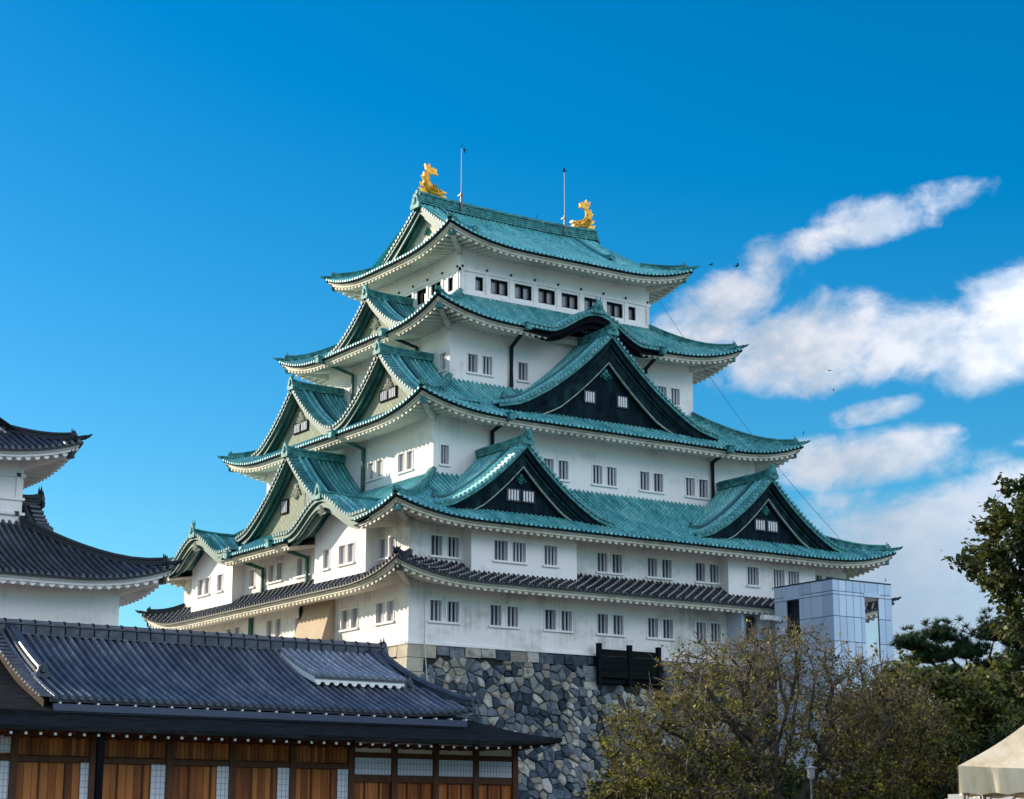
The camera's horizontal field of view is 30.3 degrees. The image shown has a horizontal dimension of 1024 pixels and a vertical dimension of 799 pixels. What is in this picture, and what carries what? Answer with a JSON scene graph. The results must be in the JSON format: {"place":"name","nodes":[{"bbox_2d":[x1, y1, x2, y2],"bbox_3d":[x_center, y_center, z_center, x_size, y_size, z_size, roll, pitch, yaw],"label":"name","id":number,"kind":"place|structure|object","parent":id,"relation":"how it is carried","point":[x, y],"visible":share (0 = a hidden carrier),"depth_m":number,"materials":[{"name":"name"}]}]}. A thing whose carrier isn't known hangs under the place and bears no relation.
{"place":"outdoors","nodes":[
{"label":"outdoors","id":0,"kind":"place"},
{"bbox_2d":[0,617,561,798],"bbox_3d":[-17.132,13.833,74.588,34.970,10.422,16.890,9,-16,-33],"label":"timber hall","id":1,"kind":"structure","parent":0,"point":[94,711],"depth_m":73.12,"materials":[{"name":"tile"}]},
{"bbox_2d":[0,0,1023,671],"label":"sky","id":2,"kind":"structure","parent":0,"point":[180,180],"materials":[{"name":"blue"}]},
{"bbox_2d":[948,794,1023,798],"bbox_3d":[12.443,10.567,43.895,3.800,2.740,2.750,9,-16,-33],"label":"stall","id":3,"kind":"object","parent":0,"point":[954,796],"visible":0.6,"depth_m":43.66,"materials":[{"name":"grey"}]},
{"label":"ground","id":4,"kind":"structure","parent":0,"visible":0},
{"bbox_2d":[0,417,184,625],"bbox_3d":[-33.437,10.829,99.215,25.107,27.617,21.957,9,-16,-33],"label":"corner turret","id":5,"kind":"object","parent":4,"relation":"on","point":[47,573],"visible":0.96,"depth_m":97.61,"materials":[{"name":"white paint"}]},
{"bbox_2d":[388,643,778,798],"bbox_3d":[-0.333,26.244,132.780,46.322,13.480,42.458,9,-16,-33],"label":"stone rampart","id":6,"kind":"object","parent":4,"relation":"on","point":[562,696],"visible":0.16,"depth_m":115.18,"materials":[{"name":"grey stone"}]},
{"bbox_2d":[424,586,427,680],"bbox_3d":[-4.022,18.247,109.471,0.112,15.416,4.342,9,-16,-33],"label":"cable","id":7,"kind":"object","parent":6,"relation":"attached to","point":[424,634],"visible":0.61,"depth_m":112.28,"materials":[{"name":"grey plastic"}]},
{"bbox_2d":[135,148,902,667],"bbox_3d":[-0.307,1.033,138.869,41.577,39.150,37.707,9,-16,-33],"label":"castle keep","id":8,"kind":"structure","parent":6,"relation":"on","point":[491,430],"depth_m":127.04,"materials":[{"name":"white paint"}]},
{"bbox_2d":[197,578,203,595],"bbox_3d":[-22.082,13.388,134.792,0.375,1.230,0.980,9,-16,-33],"label":"window","id":9,"kind":"structure","parent":8,"relation":"in","point":[199,581],"depth_m":134.99,"materials":[{"name":"white paint"}]},
{"bbox_2d":[203,576,209,593],"bbox_3d":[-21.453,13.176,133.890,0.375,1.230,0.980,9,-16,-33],"label":"window","id":10,"kind":"structure","parent":8,"relation":"in","point":[206,579],"depth_m":134.07,"materials":[{"name":"white paint"}]},
{"bbox_2d":[216,573,222,590],"bbox_3d":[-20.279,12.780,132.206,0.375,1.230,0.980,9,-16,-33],"label":"window","id":11,"kind":"structure","parent":8,"relation":"in","point":[219,586],"depth_m":132.38,"materials":[{"name":"white paint"}]},
{"bbox_2d":[225,627,231,632],"bbox_3d":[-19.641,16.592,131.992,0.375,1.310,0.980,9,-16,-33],"label":"window","id":12,"kind":"structure","parent":8,"relation":"in","point":[227,630],"depth_m":132.29,"materials":[{"name":"white paint"}]},
{"bbox_2d":[233,625,239,633],"bbox_3d":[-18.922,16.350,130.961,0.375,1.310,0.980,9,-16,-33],"label":"window","id":13,"kind":"structure","parent":8,"relation":"in","point":[236,630],"depth_m":131.21,"materials":[{"name":"white paint"}]},
{"bbox_2d":[248,568,254,586],"bbox_3d":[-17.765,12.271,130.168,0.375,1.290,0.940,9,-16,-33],"label":"window","id":14,"kind":"structure","parent":8,"relation":"in","point":[251,580],"depth_m":130.33,"materials":[{"name":"white paint"}]},
{"bbox_2d":[265,618,272,635],"bbox_3d":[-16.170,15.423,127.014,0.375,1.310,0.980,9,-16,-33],"label":"window","id":15,"kind":"structure","parent":8,"relation":"in","point":[269,622],"depth_m":127.22,"materials":[{"name":"white paint"}]},
{"bbox_2d":[267,563,274,582],"bbox_3d":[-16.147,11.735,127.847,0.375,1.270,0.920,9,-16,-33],"label":"window","id":16,"kind":"structure","parent":8,"relation":"in","point":[271,566],"depth_m":128.01,"materials":[{"name":"white paint"}]},
{"bbox_2d":[274,617,281,636],"bbox_3d":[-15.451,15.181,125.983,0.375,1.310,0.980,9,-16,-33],"label":"window","id":17,"kind":"structure","parent":8,"relation":"in","point":[277,621],"depth_m":126.15,"materials":[{"name":"white paint"}]},
{"bbox_2d":[276,560,282,579],"bbox_3d":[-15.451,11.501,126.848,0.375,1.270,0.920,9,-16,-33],"label":"window","id":18,"kind":"structure","parent":8,"relation":"in","point":[279,565],"depth_m":127.00,"materials":[{"name":"white paint"}]},
{"bbox_2d":[294,616,298,634],"bbox_3d":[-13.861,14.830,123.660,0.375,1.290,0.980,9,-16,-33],"label":"window","id":19,"kind":"structure","parent":8,"relation":"in","point":[296,619],"depth_m":123.94,"materials":[{"name":"white paint"}]},
{"bbox_2d":[296,557,303,575],"bbox_3d":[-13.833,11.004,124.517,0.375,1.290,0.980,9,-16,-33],"label":"window","id":20,"kind":"structure","parent":8,"relation":"in","point":[299,560],"depth_m":124.70,"materials":[{"name":"white paint"}]},
{"bbox_2d":[304,554,311,573],"bbox_3d":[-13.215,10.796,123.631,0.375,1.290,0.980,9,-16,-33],"label":"window","id":21,"kind":"structure","parent":8,"relation":"in","point":[310,555],"depth_m":123.58,"materials":[{"name":"white paint"}]},
{"bbox_2d":[322,547,329,568],"bbox_3d":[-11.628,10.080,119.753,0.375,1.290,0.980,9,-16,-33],"label":"window","id":22,"kind":"structure","parent":8,"relation":"in","point":[325,552],"depth_m":119.92,"materials":[{"name":"white paint"}]},
{"bbox_2d":[338,543,345,564],"bbox_3d":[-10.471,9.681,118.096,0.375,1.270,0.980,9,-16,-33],"label":"window","id":23,"kind":"structure","parent":8,"relation":"in","point":[341,548],"depth_m":118.26,"materials":[{"name":"white paint"}]},
{"bbox_2d":[340,608,348,629],"bbox_3d":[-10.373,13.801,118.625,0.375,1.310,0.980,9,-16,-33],"label":"window","id":24,"kind":"structure","parent":8,"relation":"in","point":[344,613],"depth_m":118.81,"materials":[{"name":"white paint"}]},
{"bbox_2d":[347,541,354,561],"bbox_3d":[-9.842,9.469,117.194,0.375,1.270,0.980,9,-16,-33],"label":"window","id":25,"kind":"structure","parent":8,"relation":"in","point":[350,545],"depth_m":117.34,"materials":[{"name":"white paint"}]},
{"bbox_2d":[349,385,355,402],"bbox_3d":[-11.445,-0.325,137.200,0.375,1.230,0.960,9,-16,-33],"label":"window","id":26,"kind":"structure","parent":8,"relation":"in","point":[355,385],"depth_m":137.35,"materials":[{"name":"white paint"}]},
{"bbox_2d":[350,606,358,627],"bbox_3d":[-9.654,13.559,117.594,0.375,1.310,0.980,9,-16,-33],"label":"window","id":27,"kind":"structure","parent":8,"relation":"in","point":[354,611],"depth_m":117.77,"materials":[{"name":"white paint"}]},
{"bbox_2d":[367,461,373,479],"bbox_3d":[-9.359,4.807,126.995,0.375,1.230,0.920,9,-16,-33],"label":"window","id":28,"kind":"structure","parent":8,"relation":"in","point":[370,465],"depth_m":127.16,"materials":[{"name":"white paint"}]},
{"bbox_2d":[375,458,382,477],"bbox_3d":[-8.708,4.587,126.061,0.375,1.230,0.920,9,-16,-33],"label":"window","id":29,"kind":"structure","parent":8,"relation":"in","point":[379,462],"depth_m":126.23,"materials":[{"name":"white paint"}]},
{"bbox_2d":[375,601,383,623],"bbox_3d":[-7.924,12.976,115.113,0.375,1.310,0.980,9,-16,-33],"label":"window","id":30,"kind":"structure","parent":8,"relation":"in","point":[379,606],"depth_m":115.27,"materials":[{"name":"white paint"}]},
{"bbox_2d":[378,537,385,558],"bbox_3d":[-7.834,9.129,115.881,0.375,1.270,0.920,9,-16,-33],"label":"window","id":31,"kind":"structure","parent":8,"relation":"in","point":[381,541],"depth_m":116.00,"materials":[{"name":"white paint"}]},
{"bbox_2d":[386,599,394,620],"bbox_3d":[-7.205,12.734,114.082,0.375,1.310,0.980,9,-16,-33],"label":"window","id":32,"kind":"structure","parent":8,"relation":"in","point":[390,604],"depth_m":114.23,"materials":[{"name":"white paint"}]},
{"bbox_2d":[388,534,395,555],"bbox_3d":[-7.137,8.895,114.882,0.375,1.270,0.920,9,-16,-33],"label":"window","id":33,"kind":"structure","parent":8,"relation":"in","point":[391,539],"depth_m":115.07,"materials":[{"name":"white paint"}]},
{"bbox_2d":[397,451,404,472],"bbox_3d":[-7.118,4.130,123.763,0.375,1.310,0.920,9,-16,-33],"label":"window","id":34,"kind":"structure","parent":8,"relation":"in","point":[400,456],"depth_m":123.91,"materials":[{"name":"white paint"}]},
{"bbox_2d":[406,449,413,469],"bbox_3d":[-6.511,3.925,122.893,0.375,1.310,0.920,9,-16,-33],"label":"window","id":35,"kind":"structure","parent":8,"relation":"in","point":[409,453],"depth_m":123.03,"materials":[{"name":"white paint"}]},
{"bbox_2d":[416,287,425,305],"bbox_3d":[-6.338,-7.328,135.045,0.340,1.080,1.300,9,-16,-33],"label":"window","id":36,"kind":"structure","parent":8,"relation":"in","point":[421,294],"depth_m":135.37,"materials":[{"name":"black glass"}]},
{"bbox_2d":[428,598,442,620],"bbox_3d":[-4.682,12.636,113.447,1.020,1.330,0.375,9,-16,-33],"label":"window","id":37,"kind":"structure","parent":8,"relation":"in","point":[435,606],"depth_m":113.51,"materials":[{"name":"white paint"}]},
{"bbox_2d":[431,281,440,295],"bbox_3d":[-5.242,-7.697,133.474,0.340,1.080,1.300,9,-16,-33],"label":"window","id":38,"kind":"structure","parent":8,"relation":"in","point":[437,283],"depth_m":133.91,"materials":[{"name":"black glass"}]},
{"bbox_2d":[429,533,443,555],"bbox_3d":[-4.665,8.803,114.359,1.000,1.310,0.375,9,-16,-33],"label":"window","id":39,"kind":"structure","parent":8,"relation":"in","point":[436,541],"depth_m":114.43,"materials":[{"name":"white paint"}]},
{"bbox_2d":[439,351,446,370],"bbox_3d":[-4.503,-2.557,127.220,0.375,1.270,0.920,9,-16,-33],"label":"window","id":40,"kind":"structure","parent":8,"relation":"in","point":[442,356],"depth_m":127.34,"materials":[{"name":"white paint"}]},
{"bbox_2d":[439,443,449,463],"bbox_3d":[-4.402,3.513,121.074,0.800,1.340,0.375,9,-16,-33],"label":"window","id":41,"kind":"structure","parent":8,"relation":"in","point":[444,449],"depth_m":121.10,"materials":[{"name":"white paint"}]},
{"bbox_2d":[448,277,452,291],"bbox_3d":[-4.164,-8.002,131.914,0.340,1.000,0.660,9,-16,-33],"label":"window","id":42,"kind":"structure","parent":8,"relation":"in","point":[450,280],"depth_m":132.13,"materials":[{"name":"black glass"}]},
{"bbox_2d":[446,600,459,622],"bbox_3d":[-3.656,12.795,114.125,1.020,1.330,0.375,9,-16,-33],"label":"window","id":43,"kind":"structure","parent":8,"relation":"in","point":[452,606],"depth_m":114.21,"materials":[{"name":"white paint"}]},
{"bbox_2d":[446,535,459,556],"bbox_3d":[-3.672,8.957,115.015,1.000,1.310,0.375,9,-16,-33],"label":"window","id":44,"kind":"structure","parent":8,"relation":"in","point":[452,542],"depth_m":115.07,"materials":[{"name":"white paint"}]},
{"bbox_2d":[466,352,478,372],"bbox_3d":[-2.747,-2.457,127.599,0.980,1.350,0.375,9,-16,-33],"label":"window","id":45,"kind":"structure","parent":8,"relation":"in","point":[472,359],"depth_m":127.65,"materials":[{"name":"white paint"}]},
{"bbox_2d":[475,276,482,290],"bbox_3d":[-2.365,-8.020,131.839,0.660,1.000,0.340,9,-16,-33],"label":"window","id":46,"kind":"structure","parent":8,"relation":"in","point":[478,280],"depth_m":131.96,"materials":[{"name":"grey glass"}]},
{"bbox_2d":[481,354,492,374],"bbox_3d":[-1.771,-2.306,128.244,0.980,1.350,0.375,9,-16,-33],"label":"window","id":47,"kind":"structure","parent":8,"relation":"in","point":[486,360],"depth_m":128.28,"materials":[{"name":"white paint"}]},
{"bbox_2d":[488,603,502,625],"bbox_3d":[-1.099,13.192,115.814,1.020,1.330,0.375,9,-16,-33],"label":"window","id":48,"kind":"structure","parent":8,"relation":"in","point":[495,612],"depth_m":115.89,"materials":[{"name":"white paint"}]},
{"bbox_2d":[491,279,507,295],"bbox_3d":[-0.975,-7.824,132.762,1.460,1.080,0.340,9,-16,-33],"label":"window","id":49,"kind":"structure","parent":8,"relation":"in","point":[498,287],"depth_m":132.93,"materials":[{"name":"grey glass"}]},
{"bbox_2d":[493,538,508,560],"bbox_3d":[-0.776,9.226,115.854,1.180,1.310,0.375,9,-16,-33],"label":"window","id":50,"kind":"structure","parent":8,"relation":"in","point":[500,546],"depth_m":115.92,"materials":[{"name":"white paint"}]},
{"bbox_2d":[505,605,518,626],"bbox_3d":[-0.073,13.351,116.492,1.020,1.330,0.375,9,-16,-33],"label":"window","id":51,"kind":"structure","parent":8,"relation":"in","point":[511,611],"depth_m":116.54,"materials":[{"name":"white paint"}]},
{"bbox_2d":[511,540,526,562],"bbox_3d":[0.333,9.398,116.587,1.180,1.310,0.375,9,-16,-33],"label":"window","id":52,"kind":"structure","parent":8,"relation":"in","point":[518,548],"depth_m":116.66,"materials":[{"name":"white paint"}]},
{"bbox_2d":[517,360,528,380],"bbox_3d":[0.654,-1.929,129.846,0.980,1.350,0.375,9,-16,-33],"label":"window","id":53,"kind":"structure","parent":8,"relation":"in","point":[522,367],"depth_m":129.92,"materials":[{"name":"white paint"}]},
{"bbox_2d":[515,283,531,300],"bbox_3d":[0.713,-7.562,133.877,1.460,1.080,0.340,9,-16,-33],"label":"window","id":54,"kind":"structure","parent":8,"relation":"in","point":[524,292],"depth_m":134.04,"materials":[{"name":"grey glass"}]},
{"bbox_2d":[538,288,554,304],"bbox_3d":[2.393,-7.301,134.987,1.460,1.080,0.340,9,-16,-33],"label":"window","id":55,"kind":"structure","parent":8,"relation":"in","point":[545,296],"depth_m":135.09,"materials":[{"name":"grey glass"}]},
{"bbox_2d":[542,457,554,473],"bbox_3d":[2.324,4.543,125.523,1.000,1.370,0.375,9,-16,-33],"label":"window","id":56,"kind":"structure","parent":8,"relation":"in","point":[549,461],"depth_m":125.68,"materials":[{"name":"white paint"}]},
{"bbox_2d":[543,608,556,629],"bbox_3d":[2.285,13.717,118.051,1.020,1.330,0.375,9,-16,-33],"label":"window","id":57,"kind":"structure","parent":8,"relation":"in","point":[549,614],"depth_m":118.09,"materials":[{"name":"white paint"}]},
{"bbox_2d":[543,544,558,565],"bbox_3d":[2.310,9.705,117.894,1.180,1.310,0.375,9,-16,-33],"label":"window","id":58,"kind":"structure","parent":8,"relation":"in","point":[550,552],"depth_m":117.97,"materials":[{"name":"white paint"}]},
{"bbox_2d":[557,459,568,479],"bbox_3d":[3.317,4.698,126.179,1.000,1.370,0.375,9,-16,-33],"label":"window","id":59,"kind":"structure","parent":8,"relation":"in","point":[562,465],"depth_m":126.24,"materials":[{"name":"white paint"}]},
{"bbox_2d":[559,609,572,630],"bbox_3d":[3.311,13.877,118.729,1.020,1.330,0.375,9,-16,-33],"label":"window","id":60,"kind":"structure","parent":8,"relation":"in","point":[566,616],"depth_m":118.78,"materials":[{"name":"white paint"}]},
{"bbox_2d":[562,293,577,309],"bbox_3d":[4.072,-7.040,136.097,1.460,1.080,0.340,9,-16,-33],"label":"window","id":61,"kind":"structure","parent":8,"relation":"in","point":[568,300],"depth_m":136.22,"materials":[{"name":"grey glass"}]},
{"bbox_2d":[584,297,597,309],"bbox_3d":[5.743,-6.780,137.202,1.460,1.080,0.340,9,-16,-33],"label":"window","id":62,"kind":"structure","parent":8,"relation":"in","point":[588,302],"depth_m":137.22,"materials":[{"name":"grey glass"}]},
{"bbox_2d":[591,463,603,483],"bbox_3d":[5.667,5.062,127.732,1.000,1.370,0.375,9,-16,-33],"label":"window","id":63,"kind":"structure","parent":8,"relation":"in","point":[596,469],"depth_m":127.78,"materials":[{"name":"white paint"}]},
{"bbox_2d":[596,612,608,633],"bbox_3d":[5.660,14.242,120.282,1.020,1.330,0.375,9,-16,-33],"label":"window","id":64,"kind":"structure","parent":8,"relation":"in","point":[602,619],"depth_m":120.36,"materials":[{"name":"white paint"}]},
{"bbox_2d":[596,551,608,571],"bbox_3d":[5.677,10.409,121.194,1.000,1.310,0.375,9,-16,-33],"label":"window","id":65,"kind":"structure","parent":8,"relation":"in","point":[602,561],"depth_m":121.24,"materials":[{"name":"white paint"}]},
{"bbox_2d":[605,465,617,485],"bbox_3d":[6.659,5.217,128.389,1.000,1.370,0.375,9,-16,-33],"label":"window","id":66,"kind":"structure","parent":8,"relation":"in","point":[611,472],"depth_m":128.47,"materials":[{"name":"white paint"}]},
{"bbox_2d":[607,301,622,317],"bbox_3d":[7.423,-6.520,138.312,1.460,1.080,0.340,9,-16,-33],"label":"window","id":67,"kind":"structure","parent":8,"relation":"in","point":[615,309],"depth_m":138.47,"materials":[{"name":"grey glass"}]},
{"bbox_2d":[611,552,623,573],"bbox_3d":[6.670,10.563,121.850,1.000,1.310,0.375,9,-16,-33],"label":"window","id":68,"kind":"structure","parent":8,"relation":"in","point":[616,558],"depth_m":121.93,"materials":[{"name":"white paint"}]},
{"bbox_2d":[611,613,624,634],"bbox_3d":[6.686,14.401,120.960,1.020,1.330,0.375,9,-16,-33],"label":"window","id":69,"kind":"structure","parent":8,"relation":"in","point":[618,620],"depth_m":121.04,"materials":[{"name":"white paint"}]},
{"bbox_2d":[628,306,635,320],"bbox_3d":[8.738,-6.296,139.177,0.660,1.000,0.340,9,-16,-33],"label":"window","id":70,"kind":"structure","parent":8,"relation":"in","point":[632,310],"depth_m":139.31,"materials":[{"name":"black glass"}]},
{"bbox_2d":[639,470,650,490],"bbox_3d":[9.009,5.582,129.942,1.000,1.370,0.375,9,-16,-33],"label":"window","id":71,"kind":"structure","parent":8,"relation":"in","point":[644,476],"depth_m":130.01,"materials":[{"name":"white paint"}]},
{"bbox_2d":[646,616,658,637],"bbox_3d":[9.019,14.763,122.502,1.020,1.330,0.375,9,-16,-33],"label":"window","id":72,"kind":"structure","parent":8,"relation":"in","point":[652,623],"depth_m":122.58,"materials":[{"name":"white paint"}]},
{"bbox_2d":[646,556,658,576],"bbox_3d":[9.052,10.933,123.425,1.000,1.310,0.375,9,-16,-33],"label":"window","id":73,"kind":"structure","parent":8,"relation":"in","point":[651,562],"depth_m":123.49,"materials":[{"name":"white paint"}]},
{"bbox_2d":[652,472,663,491],"bbox_3d":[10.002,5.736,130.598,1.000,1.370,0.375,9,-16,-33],"label":"window","id":74,"kind":"structure","parent":8,"relation":"in","point":[657,478],"depth_m":130.65,"materials":[{"name":"white paint"}]},
{"bbox_2d":[657,384,667,399],"bbox_3d":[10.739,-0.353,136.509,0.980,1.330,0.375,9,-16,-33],"label":"window","id":75,"kind":"structure","parent":8,"relation":"in","point":[663,388],"depth_m":136.69,"materials":[{"name":"white paint"}]},
{"bbox_2d":[660,558,672,577],"bbox_3d":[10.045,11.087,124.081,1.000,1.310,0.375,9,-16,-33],"label":"window","id":76,"kind":"structure","parent":8,"relation":"in","point":[666,564],"depth_m":124.15,"materials":[{"name":"white paint"}]},
{"bbox_2d":[661,618,673,638],"bbox_3d":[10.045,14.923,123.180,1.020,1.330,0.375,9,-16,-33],"label":"window","id":77,"kind":"structure","parent":8,"relation":"in","point":[667,624],"depth_m":123.24,"materials":[{"name":"white paint"}]},
{"bbox_2d":[670,387,680,405],"bbox_3d":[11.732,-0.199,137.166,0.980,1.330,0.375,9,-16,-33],"label":"window","id":78,"kind":"structure","parent":8,"relation":"in","point":[675,396],"depth_m":137.22,"materials":[{"name":"white paint"}]},
{"bbox_2d":[684,476,695,495],"bbox_3d":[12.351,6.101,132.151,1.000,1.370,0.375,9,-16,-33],"label":"window","id":79,"kind":"structure","parent":8,"relation":"in","point":[689,482],"depth_m":132.22,"materials":[{"name":"white paint"}]},
{"bbox_2d":[694,561,706,581],"bbox_3d":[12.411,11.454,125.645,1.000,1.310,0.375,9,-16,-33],"label":"window","id":80,"kind":"structure","parent":8,"relation":"in","point":[699,567],"depth_m":125.71,"materials":[{"name":"white paint"}]},
{"bbox_2d":[695,620,706,640],"bbox_3d":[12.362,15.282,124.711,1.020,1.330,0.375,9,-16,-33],"label":"window","id":81,"kind":"structure","parent":8,"relation":"in","point":[701,626],"depth_m":124.82,"materials":[{"name":"white paint"}]},
{"bbox_2d":[698,478,708,497],"bbox_3d":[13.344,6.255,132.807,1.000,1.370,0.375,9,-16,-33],"label":"window","id":82,"kind":"structure","parent":8,"relation":"in","point":[703,484],"depth_m":132.87,"materials":[{"name":"white paint"}]},
{"bbox_2d":[708,563,719,582],"bbox_3d":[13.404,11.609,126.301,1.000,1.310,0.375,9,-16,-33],"label":"window","id":83,"kind":"structure","parent":8,"relation":"in","point":[713,568],"depth_m":126.35,"materials":[{"name":"white paint"}]},
{"bbox_2d":[709,622,721,641],"bbox_3d":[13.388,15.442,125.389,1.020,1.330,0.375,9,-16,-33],"label":"window","id":84,"kind":"structure","parent":8,"relation":"in","point":[713,626],"depth_m":125.46,"materials":[{"name":"white paint"}]},
{"bbox_2d":[653,291,841,540],"bbox_3d":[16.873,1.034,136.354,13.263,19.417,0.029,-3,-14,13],"label":"cable","id":85,"kind":"object","parent":8,"relation":"attached to","point":[746,427],"visible":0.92,"depth_m":136.13,"materials":[{"name":"grey plastic"}]},
{"bbox_2d":[746,565,759,585],"bbox_3d":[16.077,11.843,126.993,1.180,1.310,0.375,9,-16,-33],"label":"window","id":86,"kind":"structure","parent":8,"relation":"in","point":[752,572],"depth_m":127.06,"materials":[{"name":"white paint"}]},
{"bbox_2d":[772,568,785,586],"bbox_3d":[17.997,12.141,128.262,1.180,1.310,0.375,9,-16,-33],"label":"window","id":87,"kind":"structure","parent":8,"relation":"in","point":[778,575],"depth_m":128.34,"materials":[{"name":"white paint"}]},
{"bbox_2d":[787,569,799,584],"bbox_3d":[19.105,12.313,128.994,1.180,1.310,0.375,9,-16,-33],"label":"window","id":88,"kind":"structure","parent":8,"relation":"in","point":[793,576],"depth_m":129.10,"materials":[{"name":"white paint"}]},
{"bbox_2d":[815,574,822,579],"bbox_3d":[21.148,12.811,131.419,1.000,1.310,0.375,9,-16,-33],"label":"window","id":89,"kind":"structure","parent":8,"relation":"in","point":[817,576],"depth_m":131.61,"materials":[{"name":"white paint"}]},
{"bbox_2d":[825,575,835,578],"bbox_3d":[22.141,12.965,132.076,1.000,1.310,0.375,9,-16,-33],"label":"window","id":90,"kind":"structure","parent":8,"relation":"in","point":[826,576],"depth_m":132.08,"materials":[{"name":"white paint"}]},
{"bbox_2d":[595,643,663,687],"bbox_3d":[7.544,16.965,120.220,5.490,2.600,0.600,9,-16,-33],"label":"board fence","id":91,"kind":"object","parent":6,"relation":"on","point":[627,668],"visible":0.98,"depth_m":119.84,"materials":[{"name":"black wood"}]},
{"bbox_2d":[577,736,822,798],"bbox_3d":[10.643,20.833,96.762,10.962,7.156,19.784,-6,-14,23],"label":"broadleaf tree","id":92,"kind":"object","parent":4,"relation":"on","point":[792,784],"visible":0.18,"depth_m":93.54,"materials":[{"name":"green plant"}]},
{"bbox_2d":[576,612,911,798],"bbox_3d":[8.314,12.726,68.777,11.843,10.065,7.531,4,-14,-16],"label":"cherry tree","id":93,"kind":"object","parent":4,"relation":"on","point":[650,784],"visible":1,"depth_m":68.21,"materials":[{"name":"green plant"}]},
{"bbox_2d":[805,766,816,798],"bbox_3d":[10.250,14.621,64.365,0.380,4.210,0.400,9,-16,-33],"label":"street lamp","id":94,"kind":"object","parent":4,"relation":"on","point":[811,772],"visible":1,"depth_m":64.68,"materials":[{"name":"grey metal"}]},
{"bbox_2d":[727,578,894,779],"bbox_3d":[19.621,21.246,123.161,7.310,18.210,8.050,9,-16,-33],"label":"lift tower","id":95,"kind":"structure","parent":4,"relation":"on","point":[839,603],"depth_m":122.31,"materials":[{"name":"grey metal"}]},
{"bbox_2d":[746,616,753,642],"bbox_3d":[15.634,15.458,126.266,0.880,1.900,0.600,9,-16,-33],"label":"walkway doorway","id":96,"kind":"structure","parent":95,"relation":"in","point":[748,625],"depth_m":126.14,"materials":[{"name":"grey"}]},
{"bbox_2d":[795,628,967,798],"bbox_3d":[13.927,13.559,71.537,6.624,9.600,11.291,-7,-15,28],"label":"cherry tree","id":97,"kind":"object","parent":4,"relation":"on","point":[887,785],"visible":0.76,"depth_m":69.95,"materials":[{"name":"green plant"}]},
{"bbox_2d":[804,650,1022,798],"bbox_3d":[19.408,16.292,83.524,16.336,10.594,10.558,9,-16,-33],"label":"broadleaf tree","id":98,"kind":"object","parent":4,"relation":"on","point":[974,714],"visible":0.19,"depth_m":81.64,"materials":[{"name":"green plant"}]},
{"bbox_2d":[887,607,1023,711],"bbox_3d":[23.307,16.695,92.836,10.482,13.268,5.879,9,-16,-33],"label":"pine tree","id":99,"kind":"object","parent":4,"relation":"on","point":[963,647],"visible":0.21,"depth_m":92.95,"materials":[{"name":"green plant"}]},
{"bbox_2d":[929,708,1023,798],"bbox_3d":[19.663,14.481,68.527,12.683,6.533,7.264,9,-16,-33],"label":"broadleaf tree","id":100,"kind":"object","parent":4,"relation":"on","point":[996,735],"visible":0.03,"depth_m":68.06,"materials":[{"name":"green plant"}]},
{"bbox_2d":[940,472,1023,711],"bbox_3d":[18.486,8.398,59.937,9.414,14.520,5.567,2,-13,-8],"label":"camphor tree","id":101,"kind":"object","parent":4,"relation":"on","point":[1003,579],"visible":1,"depth_m":59.88,"materials":[{"name":"green plant"}]},
{"bbox_2d":[957,725,1023,798],"bbox_3d":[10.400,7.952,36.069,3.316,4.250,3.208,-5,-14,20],"label":"canopy tent","id":102,"kind":"object","parent":4,"relation":"on","point":[996,770],"visible":1,"depth_m":35.29,"materials":[{"name":"fabric"}]},
{"bbox_2d":[997,705,1023,730],"bbox_3d":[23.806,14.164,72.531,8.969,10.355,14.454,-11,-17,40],"label":"broadleaf tree","id":103,"kind":"object","parent":4,"relation":"on","point":[1020,716],"visible":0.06,"depth_m":71.85,"materials":[{"name":"green plant"}]}
]}

